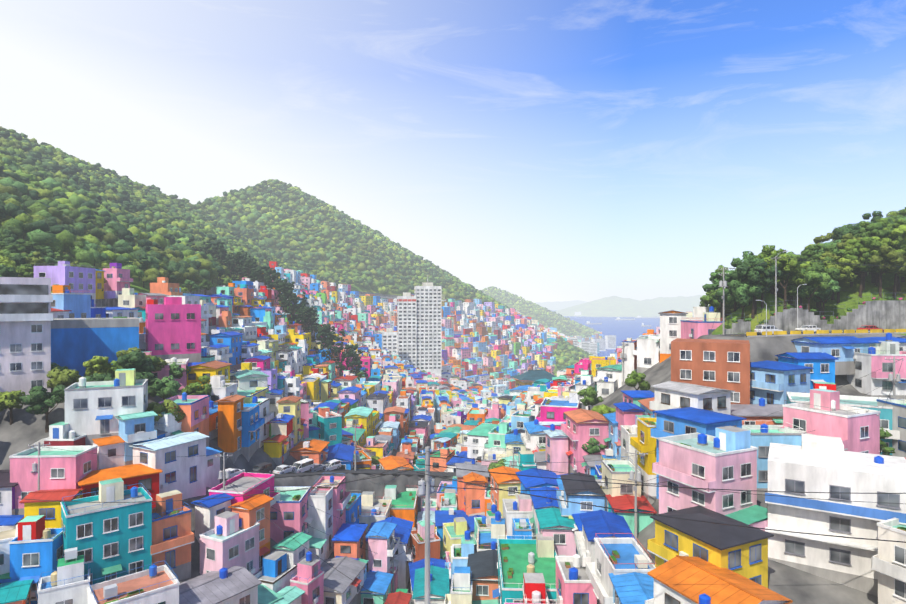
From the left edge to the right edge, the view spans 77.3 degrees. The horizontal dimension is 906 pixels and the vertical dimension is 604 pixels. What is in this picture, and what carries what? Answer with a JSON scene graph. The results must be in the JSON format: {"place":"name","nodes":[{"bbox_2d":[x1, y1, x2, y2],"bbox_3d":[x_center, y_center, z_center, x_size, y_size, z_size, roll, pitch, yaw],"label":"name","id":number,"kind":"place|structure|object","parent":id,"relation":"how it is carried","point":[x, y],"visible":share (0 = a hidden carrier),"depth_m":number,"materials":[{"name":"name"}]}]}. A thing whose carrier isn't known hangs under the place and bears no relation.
{"place":"outdoors","nodes":[
{"label":"outdoors","id":0,"kind":"place"},
{"bbox_2d":[0,186,905,603],"bbox_3d":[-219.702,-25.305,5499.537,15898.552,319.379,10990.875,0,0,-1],"label":"hillside terrain","id":1,"kind":"structure","parent":0,"point":[26,428],"depth_m":113.68,"materials":[{"name":"green plant"}]},
{"bbox_2d":[0,126,708,305],"bbox_3d":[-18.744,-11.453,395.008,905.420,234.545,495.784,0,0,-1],"label":"forest trees","id":2,"kind":"object","parent":1,"relation":"on","point":[51,196],"visible":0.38,"depth_m":263.06,"materials":[{"name":"green plant"}]},
{"bbox_2d":[34,261,692,455],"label":"village houses","id":3,"kind":"structure","parent":1,"relation":"on","point":[245,324],"depth_m":202.88,"materials":[{"name":"paint"}]},
{"bbox_2d":[151,179,599,375],"bbox_3d":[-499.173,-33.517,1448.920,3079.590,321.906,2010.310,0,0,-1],"label":"forest trees","id":4,"kind":"object","parent":1,"relation":"on","point":[405,259],"visible":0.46,"depth_m":770.97,"materials":[{"name":"green plant"}]},
{"bbox_2d":[269,261,579,400],"bbox_3d":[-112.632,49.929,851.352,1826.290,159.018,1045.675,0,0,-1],"label":"village houses","id":5,"kind":"structure","parent":1,"relation":"on","point":[489,348],"depth_m":639.27,"materials":[{"name":"paint"}]},
{"bbox_2d":[0,285,905,603],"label":"village houses","id":6,"kind":"structure","parent":1,"relation":"on","point":[112,535],"depth_m":79.65,"materials":[{"name":"paint"}]},
{"bbox_2d":[0,277,905,603],"bbox_3d":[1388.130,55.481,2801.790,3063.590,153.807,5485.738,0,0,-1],"label":"buildings","id":7,"kind":"structure","parent":1,"relation":"on","point":[700,435],"depth_m":63.00,"materials":[{"name":"paint"}]},
{"bbox_2d":[0,207,905,480],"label":"forest trees","id":8,"kind":"object","parent":1,"relation":"on","point":[878,233],"visible":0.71,"depth_m":117.68,"materials":[{"name":"green plant"}]},
{"bbox_2d":[3,222,905,476],"bbox_3d":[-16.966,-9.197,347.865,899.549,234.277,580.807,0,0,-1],"label":"forest trunks","id":9,"kind":"object","parent":1,"relation":"on","point":[876,278],"visible":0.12,"depth_m":120.11,"materials":[{"name":"brown plant"}]},
{"bbox_2d":[96,285,905,333],"bbox_3d":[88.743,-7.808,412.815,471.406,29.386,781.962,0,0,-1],"label":"retaining walls","id":10,"kind":"structure","parent":1,"relation":"on","point":[886,314],"depth_m":114.11,"materials":[{"name":"concrete"}]},
{"bbox_2d":[732,296,903,323],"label":"bushes","id":11,"kind":"object","parent":10,"relation":"on","point":[812,310],"depth_m":111.54,"materials":[{"name":"green plant"}]},
{"bbox_2d":[550,327,602,341],"bbox_3d":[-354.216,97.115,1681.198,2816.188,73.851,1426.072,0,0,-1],"label":"buildings","id":12,"kind":"structure","parent":1,"relation":"on","point":[595,336],"depth_m":1855.54,"materials":[{"name":"paint"}]},
{"bbox_2d":[0,0,905,302],"label":"sky","id":13,"kind":"structure","parent":0,"point":[535,151],"materials":[{"name":"blue"}]},
{"bbox_2d":[222,331,883,479],"bbox_3d":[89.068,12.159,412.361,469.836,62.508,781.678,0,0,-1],"label":"road asphalt","id":14,"kind":"structure","parent":0,"point":[378,471],"depth_m":118.28,"materials":[{"name":"grey asphalt"}]},
{"bbox_2d":[17,251,905,603],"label":"utility poles","id":15,"kind":"object","parent":14,"relation":"on","point":[425,485],"visible":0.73,"depth_m":70.19,"materials":[{"name":"paint"}]},
{"bbox_2d":[359,294,905,337],"bbox_3d":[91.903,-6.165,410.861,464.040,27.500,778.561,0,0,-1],"label":"road kerb markings","id":16,"kind":"object","parent":14,"relation":"on","point":[834,332],"visible":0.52,"depth_m":101.74,"materials":[{"name":"paint"}]},
{"bbox_2d":[551,310,659,356],"bbox_3d":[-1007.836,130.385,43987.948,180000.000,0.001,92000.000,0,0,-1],"label":"sea water","id":17,"kind":"structure","parent":0,"point":[621,330],"depth_m":3013.55,"materials":[{"name":"blue liquid"}]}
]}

